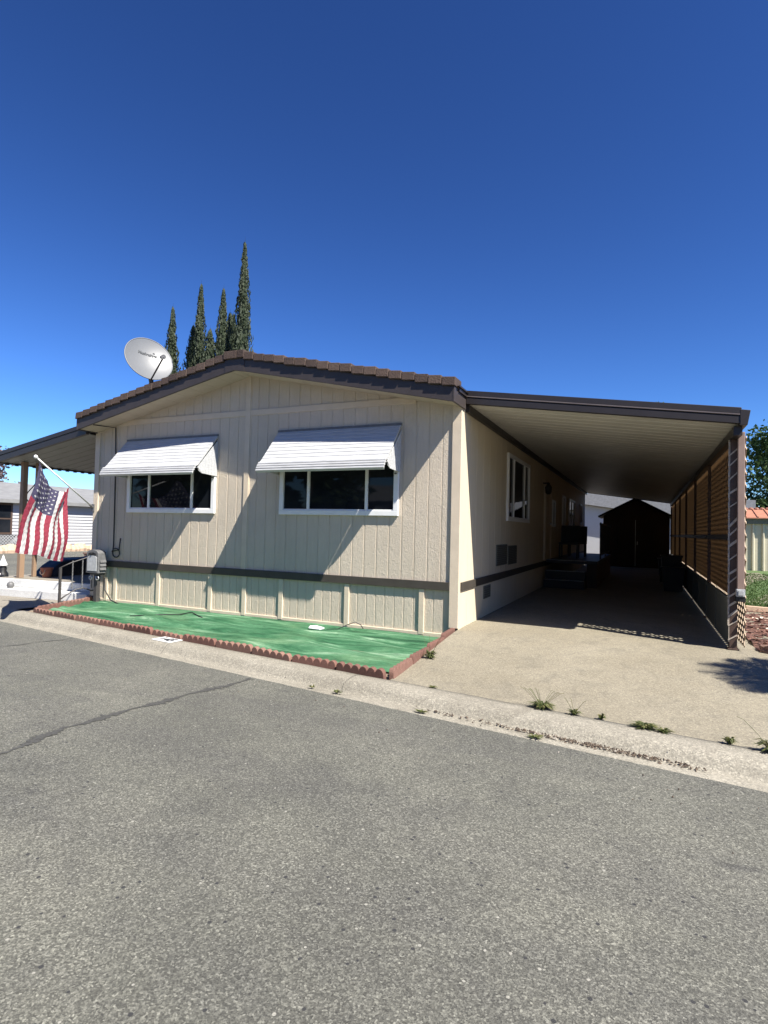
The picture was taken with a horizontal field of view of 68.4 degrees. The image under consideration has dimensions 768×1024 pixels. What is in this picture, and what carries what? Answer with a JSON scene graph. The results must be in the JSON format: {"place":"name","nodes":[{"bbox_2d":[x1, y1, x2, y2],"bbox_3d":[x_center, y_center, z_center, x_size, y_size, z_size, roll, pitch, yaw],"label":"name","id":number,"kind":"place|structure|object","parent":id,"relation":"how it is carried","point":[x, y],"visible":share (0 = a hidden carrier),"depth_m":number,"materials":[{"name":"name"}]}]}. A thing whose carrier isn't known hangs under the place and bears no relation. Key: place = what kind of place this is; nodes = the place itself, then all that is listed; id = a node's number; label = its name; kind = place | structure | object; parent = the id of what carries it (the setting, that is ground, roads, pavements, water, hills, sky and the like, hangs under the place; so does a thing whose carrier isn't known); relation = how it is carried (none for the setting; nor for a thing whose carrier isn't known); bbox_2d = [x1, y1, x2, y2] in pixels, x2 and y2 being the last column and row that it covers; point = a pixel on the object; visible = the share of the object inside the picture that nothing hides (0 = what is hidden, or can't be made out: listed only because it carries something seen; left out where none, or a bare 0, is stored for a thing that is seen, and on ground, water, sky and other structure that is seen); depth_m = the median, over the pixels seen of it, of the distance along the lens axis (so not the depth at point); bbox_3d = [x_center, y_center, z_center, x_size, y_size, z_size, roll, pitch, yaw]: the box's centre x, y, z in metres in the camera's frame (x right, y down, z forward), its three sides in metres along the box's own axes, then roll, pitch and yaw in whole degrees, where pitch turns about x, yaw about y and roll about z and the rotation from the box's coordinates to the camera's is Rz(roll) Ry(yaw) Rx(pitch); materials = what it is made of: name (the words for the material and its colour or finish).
{"place":"outdoors","nodes":[
{"label":"outdoors","id":0,"kind":"place"},
{"bbox_2d":[0,574,57,608],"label":"entry path","id":1,"kind":"structure","parent":0,"point":[14,602],"depth_m":10.66,"materials":[{"name":"concrete"}]},
{"bbox_2d":[58,557,92,602],"bbox_3d":[-5.752,1.264,10.669,0.045,0.995,0.719,0,-2,42],"label":"hand railing","id":2,"kind":"object","parent":1,"relation":"on","point":[60,583],"visible":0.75,"depth_m":10.52,"materials":[{"name":"metal"}]},
{"bbox_2d":[0,551,87,575],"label":"neighbour driveway","id":3,"kind":"structure","parent":0,"point":[11,559],"depth_m":23.02,"materials":[{"name":"concrete"}]},
{"bbox_2d":[0,446,19,482],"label":"tree","id":4,"kind":"object","parent":3,"relation":"on","point":[2,471],"visible":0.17,"depth_m":36.01,"materials":[{"name":"green plant"}]},
{"bbox_2d":[0,482,93,545],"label":"white mobile home","id":5,"kind":"object","parent":3,"relation":"on","point":[80,517],"visible":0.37,"depth_m":31.80,"materials":[{"name":"white metal"}]},
{"bbox_2d":[0,503,12,533],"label":"window","id":6,"kind":"structure","parent":5,"relation":"in","point":[6,509],"depth_m":28.55,"materials":[{"name":"glass"}]},
{"bbox_2d":[165,306,180,376],"bbox_3d":[-13.181,-5.239,34.519,1.494,15.350,1.537,2,-2,-28],"label":"cypress tree","id":7,"kind":"object","parent":3,"relation":"on","point":[172,348],"visible":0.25,"depth_m":34.52,"materials":[{"name":"green plant"}]},
{"bbox_2d":[177,324,195,371],"bbox_3d":[-11.947,-4.657,34.590,1.613,14.250,1.530,2,-2,-22],"label":"cypress tree","id":8,"kind":"object","parent":3,"relation":"on","point":[190,339],"visible":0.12,"depth_m":34.53,"materials":[{"name":"green plant"}]},
{"bbox_2d":[186,283,206,368],"bbox_3d":[-11.123,-5.767,33.609,1.456,16.450,1.488,2,-2,-22],"label":"cypress tree","id":9,"kind":"object","parent":3,"relation":"on","point":[199,333],"visible":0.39,"depth_m":33.59,"materials":[{"name":"green plant"}]},
{"bbox_2d":[200,329,215,362],"bbox_3d":[-10.279,-4.247,32.715,1.415,13.400,1.436,2,-2,-22],"label":"cypress tree","id":10,"kind":"object","parent":3,"relation":"on","point":[209,352],"visible":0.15,"depth_m":32.66,"materials":[{"name":"green plant"}]},
{"bbox_2d":[214,288,230,355],"bbox_3d":[-9.557,-5.476,32.890,1.494,15.900,1.538,2,-2,-15],"label":"cypress tree","id":11,"kind":"object","parent":3,"relation":"on","point":[221,344],"visible":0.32,"depth_m":32.87,"materials":[{"name":"green plant"}]},
{"bbox_2d":[226,313,234,350],"bbox_3d":[-9.453,-4.917,33.928,1.315,14.850,1.309,2,-2,-16],"label":"cypress tree","id":12,"kind":"object","parent":3,"relation":"on","point":[229,319],"visible":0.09,"depth_m":33.99,"materials":[{"name":"green plant"}]},
{"bbox_2d":[229,241,253,351],"bbox_3d":[-8.219,-6.736,32.338,1.832,18.450,1.786,2,-2,-23],"label":"cypress tree","id":13,"kind":"object","parent":3,"relation":"on","point":[241,328],"visible":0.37,"depth_m":32.22,"materials":[{"name":"green plant"}]},
{"bbox_2d":[0,574,90,600],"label":"entry steps","id":14,"kind":"structure","parent":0,"point":[36,587],"depth_m":11.59,"materials":[{"name":"white paint"}]},
{"bbox_2d":[0,555,8,576],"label":"garden statue","id":15,"kind":"object","parent":14,"relation":"on","point":[3,567],"visible":0.84,"depth_m":12.66,"materials":[{"name":"white plastic"}]},
{"bbox_2d":[7,582,13,587],"bbox_3d":[-7.774,1.513,11.754,0.140,0.125,0.133,1,-2,25],"label":"garden light","id":16,"kind":"object","parent":14,"relation":"on","point":[10,584],"visible":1,"depth_m":11.71,"materials":[{"name":"grey metal"}]},
{"bbox_2d":[40,567,53,577],"bbox_3d":[-7.399,1.327,12.394,0.260,0.220,0.256,1,-2,25],"label":"flower pot","id":17,"kind":"object","parent":14,"relation":"on","point":[46,572],"visible":1,"depth_m":12.32,"materials":[{"name":"ceramic"}]},
{"bbox_2d":[36,556,89,576],"bbox_3d":[-6.755,1.308,14.742,0.660,0.430,4.480,1,-2,25],"label":"covered pile","id":18,"kind":"object","parent":14,"relation":"on","point":[67,569],"visible":0.18,"depth_m":13.00,"materials":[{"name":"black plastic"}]},
{"bbox_2d":[0,543,91,553],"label":"flowers","id":19,"kind":"object","parent":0,"point":[8,548],"visible":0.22,"depth_m":30.37,"materials":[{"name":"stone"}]},
{"bbox_2d":[23,609,388,679],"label":"front bed soil","id":20,"kind":"structure","parent":0,"point":[387,673],"depth_m":6.05,"materials":[{"name":"brown soil"}]},
{"bbox_2d":[33,607,54,615],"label":"edging block","id":21,"kind":"object","parent":20,"relation":"on","point":[43,611],"depth_m":9.17,"materials":[{"name":"red brick"}]},
{"bbox_2d":[37,602,63,609],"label":"edging block","id":22,"kind":"object","parent":20,"relation":"on","point":[53,605],"depth_m":9.76,"materials":[{"name":"red brick"}]},
{"bbox_2d":[54,611,76,619],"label":"edging block","id":23,"kind":"object","parent":20,"relation":"on","point":[61,614],"depth_m":8.83,"materials":[{"name":"red brick"}]},
{"bbox_2d":[63,598,85,606],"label":"edging block","id":24,"kind":"object","parent":20,"relation":"on","point":[68,603],"depth_m":10.29,"materials":[{"name":"red brick"}]},
{"bbox_2d":[76,615,100,624],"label":"edging block","id":25,"kind":"object","parent":20,"relation":"on","point":[88,619],"depth_m":8.51,"materials":[{"name":"red brick"}]},
{"bbox_2d":[85,596,92,601],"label":"edging block","id":26,"kind":"object","parent":20,"relation":"on","point":[89,598],"depth_m":10.78,"materials":[{"name":"red brick"}]},
{"bbox_2d":[86,550,105,601],"bbox_3d":[-5.425,1.231,10.619,0.354,1.045,0.216,1,-2,25],"label":"mailbox","id":27,"kind":"object","parent":20,"relation":"on","point":[96,564],"visible":0.93,"depth_m":10.59,"materials":[{"name":"grey metal"}]},
{"bbox_2d":[99,619,124,629],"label":"edging block","id":28,"kind":"object","parent":20,"relation":"on","point":[108,623],"depth_m":8.18,"materials":[{"name":"red brick"}]},
{"bbox_2d":[124,623,153,634],"bbox_3d":[-3.414,1.639,7.865,0.600,0.127,0.055,0,2,33],"label":"edging block","id":29,"kind":"object","parent":20,"relation":"on","point":[138,628],"depth_m":7.82,"materials":[{"name":"red concrete"}]},
{"bbox_2d":[152,629,182,639],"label":"edging block","id":30,"kind":"object","parent":20,"relation":"on","point":[160,633],"depth_m":7.52,"materials":[{"name":"red concrete"}]},
{"bbox_2d":[182,634,216,646],"bbox_3d":[-2.353,1.649,7.210,0.600,0.127,0.055,0,-2,32],"label":"edging block","id":31,"kind":"object","parent":20,"relation":"on","point":[204,640],"depth_m":7.17,"materials":[{"name":"red concrete"}]},
{"bbox_2d":[215,640,252,653],"bbox_3d":[-1.825,1.651,6.882,0.600,0.127,0.055,-1,-1,31],"label":"edging block","id":32,"kind":"object","parent":20,"relation":"on","point":[239,647],"depth_m":6.84,"materials":[{"name":"red concrete"}]},
{"bbox_2d":[49,600,439,671],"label":"artificial turf","id":33,"kind":"structure","parent":20,"relation":"on","point":[386,650],"depth_m":7.97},
{"bbox_2d":[104,578,131,605],"bbox_3d":[-4.440,1.495,10.263,1.944,0.485,0.104,1,-2,27],"label":"hose","id":34,"kind":"object","parent":33,"relation":"on","point":[108,595],"visible":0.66,"depth_m":10.60,"materials":[{"name":"black plastic"}]},
{"bbox_2d":[130,612,202,617],"bbox_3d":[-3.506,1.668,9.220,1.174,0.056,0.283,1,-2,-1],"label":"cord","id":35,"kind":"object","parent":33,"relation":"on","point":[170,614],"visible":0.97,"depth_m":9.27,"materials":[{"name":"black plastic"}]},
{"bbox_2d":[309,626,323,629],"bbox_3d":[-1.006,1.710,8.355,0.236,0.040,0.130,1,-2,25],"label":"plastic cover","id":36,"kind":"object","parent":33,"relation":"on","point":[316,627],"visible":1,"depth_m":8.32,"materials":[{"name":"white plastic"}]},
{"bbox_2d":[336,622,363,629],"bbox_3d":[-0.571,1.687,8.370,0.556,0.120,0.047,2,-2,-9],"label":"cord","id":37,"kind":"object","parent":33,"relation":"on","point":[350,623],"visible":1,"depth_m":8.38,"materials":[{"name":"black plastic"}]},
{"bbox_2d":[252,646,291,661],"bbox_3d":[-1.301,1.660,6.541,0.600,0.127,0.055,2,3,33],"label":"edging block","id":38,"kind":"object","parent":20,"relation":"on","point":[264,652],"depth_m":6.51,"materials":[{"name":"red concrete"}]},
{"bbox_2d":[292,654,336,669],"bbox_3d":[-0.765,1.667,6.224,0.600,0.127,0.055,0,-5,31],"label":"edging block","id":39,"kind":"object","parent":20,"relation":"on","point":[318,662],"depth_m":6.19,"materials":[{"name":"red concrete"}]},
{"bbox_2d":[336,661,385,678],"bbox_3d":[-0.244,1.657,5.883,0.600,0.127,0.055,-1,2,33],"label":"edging block","id":40,"kind":"object","parent":20,"relation":"on","point":[366,670],"depth_m":5.84,"materials":[{"name":"red concrete"}]},
{"bbox_2d":[389,658,412,679],"bbox_3d":[0.186,1.669,6.016,0.055,0.127,0.600,-4,-4,22],"label":"edging block","id":41,"kind":"object","parent":20,"relation":"on","point":[398,669],"depth_m":5.92,"materials":[{"name":"red concrete"}]},
{"bbox_2d":[409,647,429,663],"bbox_3d":[0.418,1.677,6.567,0.055,0.127,0.600,-2,-4,22],"label":"edging block","id":42,"kind":"object","parent":20,"relation":"on","point":[417,656],"depth_m":6.47,"materials":[{"name":"red concrete"}]},
{"bbox_2d":[427,637,444,650],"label":"edging block","id":43,"kind":"object","parent":20,"relation":"on","point":[432,645],"depth_m":7.02,"materials":[{"name":"red concrete"}]},
{"bbox_2d":[441,628,454,638],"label":"edging block","id":44,"kind":"object","parent":20,"relation":"on","point":[447,633],"depth_m":7.60,"materials":[{"name":"red concrete"}]},
{"bbox_2d":[18,564,585,702],"bbox_3d":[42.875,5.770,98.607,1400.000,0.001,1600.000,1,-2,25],"label":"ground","id":45,"kind":"structure","parent":0,"point":[35,607],"depth_m":11.49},
{"bbox_2d":[75,349,584,636],"bbox_3d":[1.594,-0.004,17.654,7.635,4.490,19.304,1,-2,25],"label":"mobile home","id":46,"kind":"object","parent":45,"relation":"on","point":[242,482],"visible":0.94,"depth_m":9.20,"materials":[{"name":"paint"}]},
{"bbox_2d":[0,427,95,577],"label":"porch awning","id":47,"kind":"object","parent":46,"relation":"attached to","point":[71,450],"visible":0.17,"depth_m":12.15,"materials":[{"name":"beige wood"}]},
{"bbox_2d":[34,455,94,510],"bbox_3d":[-5.703,-0.478,10.148,0.071,0.879,1.757,1,-2,3],"label":"flagpole","id":48,"kind":"object","parent":46,"relation":"attached to","point":[92,506],"visible":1,"depth_m":10.15,"materials":[{"name":"white plastic"}]},
{"bbox_2d":[15,461,68,560],"bbox_3d":[-5.627,-0.003,9.320,0.251,1.696,1.750,1,-2,-3],"label":"flag","id":49,"kind":"object","parent":48,"relation":"hanging from","point":[43,530],"visible":1,"depth_m":9.37,"materials":[{"name":"fabric"}]},
{"bbox_2d":[124,337,172,383],"bbox_3d":[-4.517,-2.661,11.264,0.998,1.766,0.893,1,-2,25],"label":"satellite dish","id":50,"kind":"object","parent":46,"relation":"attached to","point":[150,360],"visible":1,"depth_m":11.41,"materials":[{"name":"grey paint"}]},
{"bbox_2d":[126,445,215,513],"bbox_3d":[-3.866,-0.573,10.200,2.100,1.180,0.045,1,-2,25],"label":"window","id":51,"kind":"structure","parent":46,"relation":"in","point":[195,492],"depth_m":10.17,"materials":[{"name":"white plastic"}]},
{"bbox_2d":[279,436,398,515],"bbox_3d":[-0.734,-0.541,8.754,2.100,1.180,0.045,1,-2,25],"label":"window","id":52,"kind":"structure","parent":46,"relation":"in","point":[343,492],"depth_m":8.72,"materials":[{"name":"white plastic"}]},
{"bbox_2d":[506,452,530,522],"bbox_3d":[2.764,-0.434,11.531,0.045,1.280,2.170,1,-2,25],"label":"window","id":53,"kind":"structure","parent":46,"relation":"in","point":[518,471],"depth_m":11.42,"materials":[{"name":"white plastic"}]},
{"bbox_2d":[545,494,551,558],"bbox_3d":[4.347,0.256,14.921,0.090,1.940,0.900,1,-2,25],"label":"door","id":54,"kind":"structure","parent":46,"relation":"in","point":[548,496],"depth_m":14.99,"materials":[{"name":"metal"}]},
{"bbox_2d":[552,500,555,526],"bbox_3d":[4.791,0.041,15.932,0.045,0.750,0.550,1,-2,25],"label":"window","id":55,"kind":"structure","parent":46,"relation":"in","point":[553,501],"depth_m":15.97,"materials":[{"name":"white glass"}]},
{"bbox_2d":[562,496,565,524],"bbox_3d":[5.704,-0.003,17.909,0.045,1.000,0.600,1,-2,25],"label":"window","id":56,"kind":"structure","parent":46,"relation":"in","point":[563,497],"depth_m":17.94,"materials":[{"name":"white glass"}]},
{"bbox_2d":[568,499,574,525],"bbox_3d":[6.604,0.077,19.860,0.045,1.000,1.700,1,-2,25],"label":"window","id":57,"kind":"structure","parent":46,"relation":"in","point":[571,503],"depth_m":19.84,"materials":[{"name":"white glass"}]},
{"bbox_2d":[579,504,581,523],"bbox_3d":[7.904,0.092,22.676,0.045,0.800,0.700,1,-2,25],"label":"window","id":58,"kind":"structure","parent":46,"relation":"in","point":[580,505],"depth_m":22.37,"materials":[{"name":"black glass"}]},
{"bbox_2d":[0,621,767,1023],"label":"road","id":59,"kind":"structure","parent":0,"point":[256,851],"depth_m":2.63,"materials":[{"name":"grey asphalt"}]},
{"bbox_2d":[0,678,251,753],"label":"road crack","id":60,"kind":"object","parent":59,"relation":"on","point":[42,736],"visible":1,"depth_m":4.58,"materials":[{"name":"black asphalt"}]},
{"bbox_2d":[0,606,767,791],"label":"curb","id":61,"kind":"structure","parent":59,"relation":"on","point":[736,765],"depth_m":4.95,"materials":[{"name":"concrete"}]},
{"bbox_2d":[152,637,181,642],"bbox_3d":[-2.820,1.657,7.337,0.360,0.008,0.210,0,-2,32],"label":"house number plate","id":62,"kind":"object","parent":61,"relation":"on","point":[166,639],"visible":1,"depth_m":7.32,"materials":[{"name":"white paint"}]},
{"bbox_2d":[527,733,543,738],"bbox_3d":[1.165,1.738,4.381,0.145,0.015,0.109,1,-2,25],"label":"weed","id":63,"kind":"object","parent":61,"relation":"on","point":[535,736],"visible":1,"depth_m":4.37,"materials":[{"name":"green plant"}]},
{"bbox_2d":[0,0,767,506],"label":"sky","id":64,"kind":"structure","parent":0,"point":[567,198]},
{"bbox_2d":[391,564,767,751],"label":"driveway","id":65,"kind":"structure","parent":0,"point":[623,645],"depth_m":6.33,"materials":[{"name":"concrete"}]},
{"bbox_2d":[422,635,438,658],"bbox_3d":[0.548,1.562,6.503,0.247,0.266,0.145,1,-2,8],"label":"weed","id":66,"kind":"object","parent":65,"relation":"on","point":[430,654],"visible":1,"depth_m":6.49,"materials":[{"name":"green plant"}]},
{"bbox_2d":[526,688,563,710],"bbox_3d":[1.360,1.617,4.874,0.374,0.156,0.200,1,-2,25],"label":"weed","id":67,"kind":"object","parent":65,"relation":"on","point":[540,704],"visible":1,"depth_m":4.86,"materials":[{"name":"green plant"}]},
{"bbox_2d":[566,700,585,714],"bbox_3d":[1.593,1.629,4.713,0.157,0.134,0.100,1,-2,-2],"label":"weed","id":68,"kind":"object","parent":65,"relation":"on","point":[574,712],"visible":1,"depth_m":4.72,"materials":[{"name":"green plant"}]},
{"bbox_2d":[543,522,610,589],"bbox_3d":[5.996,1.178,17.058,1.250,1.697,6.813,1,-2,25],"label":"side porch","id":69,"kind":"object","parent":65,"relation":"on","point":[598,569],"visible":0.99,"depth_m":14.43,"materials":[{"name":"black plastic"}]},
{"bbox_2d":[559,525,579,558],"bbox_3d":[5.267,0.840,16.032,0.520,0.918,0.588,1,-2,25],"label":"porch chair","id":70,"kind":"object","parent":69,"relation":"on","point":[570,535],"visible":0.99,"depth_m":16.19,"materials":[{"name":"black plastic"}]},
{"bbox_2d":[567,526,586,556],"bbox_3d":[5.883,0.889,17.178,0.520,0.918,0.588,1,-2,25],"label":"porch chair","id":71,"kind":"object","parent":69,"relation":"on","point":[583,534],"visible":0.59,"depth_m":17.29,"materials":[{"name":"black plastic"}]},
{"bbox_2d":[391,680,766,751],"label":"driveway joint","id":72,"kind":"object","parent":65,"relation":"on","point":[608,721],"visible":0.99,"depth_m":4.52,"materials":[{"name":"grey concrete"}]},
{"bbox_2d":[466,391,750,650],"bbox_3d":[6.603,0.320,15.772,3.466,3.367,18.773,1,-2,25],"label":"carport","id":73,"kind":"object","parent":65,"relation":"on","point":[687,462],"visible":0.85,"depth_m":8.79,"materials":[{"name":"brown paint"}]},
{"bbox_2d":[598,499,671,567],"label":"storage shed","id":74,"kind":"structure","parent":65,"relation":"on","point":[639,533],"depth_m":23.91,"materials":[{"name":"black wood"}]},
{"bbox_2d":[617,520,653,566],"bbox_3d":[10.643,1.316,23.919,1.400,1.940,0.058,1,-2,25],"label":"door","id":75,"kind":"structure","parent":74,"relation":"in","point":[635,538],"depth_m":23.91,"materials":[{"name":"black wood"}]},
{"bbox_2d":[630,720,658,730],"bbox_3d":[2.041,1.676,4.434,0.257,0.042,0.184,1,-2,25],"label":"weed","id":76,"kind":"object","parent":65,"relation":"on","point":[643,725],"visible":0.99,"depth_m":4.42,"materials":[{"name":"green plant"}]},
{"bbox_2d":[654,726,676,733],"bbox_3d":[2.162,1.683,4.350,0.163,0.030,0.115,1,-2,25],"label":"weed","id":77,"kind":"object","parent":65,"relation":"on","point":[664,730],"visible":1,"depth_m":4.34,"materials":[{"name":"green plant"}]},
{"bbox_2d":[660,554,682,581],"bbox_3d":[7.801,1.595,15.334,0.540,0.846,0.540,1,-2,25],"label":"storage bin","id":78,"kind":"object","parent":65,"relation":"on","point":[672,560],"visible":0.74,"depth_m":15.12,"materials":[{"name":"black plastic"}]},
{"bbox_2d":[661,566,685,591],"bbox_3d":[7.194,1.667,14.068,0.540,0.596,0.540,1,-2,25],"label":"storage bin","id":79,"kind":"object","parent":65,"relation":"on","point":[673,578],"visible":1,"depth_m":13.87,"materials":[{"name":"black plastic"}]},
{"bbox_2d":[721,736,738,743],"bbox_3d":[2.532,1.673,4.135,0.124,0.055,0.087,1,-2,25],"label":"weed","id":80,"kind":"object","parent":65,"relation":"on","point":[729,740],"visible":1,"depth_m":4.12,"materials":[{"name":"green plant"}]},
{"bbox_2d":[737,609,767,650],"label":"mulch bed","id":81,"kind":"object","parent":65,"relation":"on","point":[756,644],"visible":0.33,"depth_m":8.22,"materials":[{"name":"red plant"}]},
{"bbox_2d":[759,645,767,653],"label":"rock","id":82,"kind":"object","parent":81,"relation":"on","point":[764,648],"visible":0.88,"depth_m":6.77,"materials":[{"name":"brown stone"}]},
{"bbox_2d":[737,716,767,751],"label":"weed","id":83,"kind":"object","parent":65,"relation":"on","point":[763,742],"visible":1,"depth_m":4.01,"materials":[{"name":"green plant"}]},
{"bbox_2d":[745,605,767,611],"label":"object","id":84,"kind":"object","parent":65,"relation":"on","point":[755,608],"visible":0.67,"depth_m":10.41,"materials":[{"name":"beige concrete"}]},
{"bbox_2d":[700,570,767,606],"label":"lawn","id":85,"kind":"structure","parent":0,"point":[759,572],"depth_m":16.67,"materials":[{"name":"plant"}]},
{"bbox_2d":[585,493,755,553],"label":"white rear house","id":86,"kind":"structure","parent":85,"relation":"on","point":[596,505],"depth_m":32.34,"materials":[{"name":"white paint"}]},
{"bbox_2d":[745,419,767,507],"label":"tree","id":87,"kind":"object","parent":85,"relation":"on","point":[759,459],"visible":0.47,"depth_m":31.26,"materials":[{"name":"green plant"}]},
{"bbox_2d":[745,507,767,570],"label":"metal shed","id":88,"kind":"structure","parent":85,"relation":"on","point":[756,544],"depth_m":23.47,"materials":[{"name":"beige metal"}]},
{"bbox_2d":[757,492,767,508],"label":"tree","id":89,"kind":"object","parent":85,"relation":"on","point":[765,505],"visible":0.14,"depth_m":34.49,"materials":[{"name":"green plant"}]}
]}

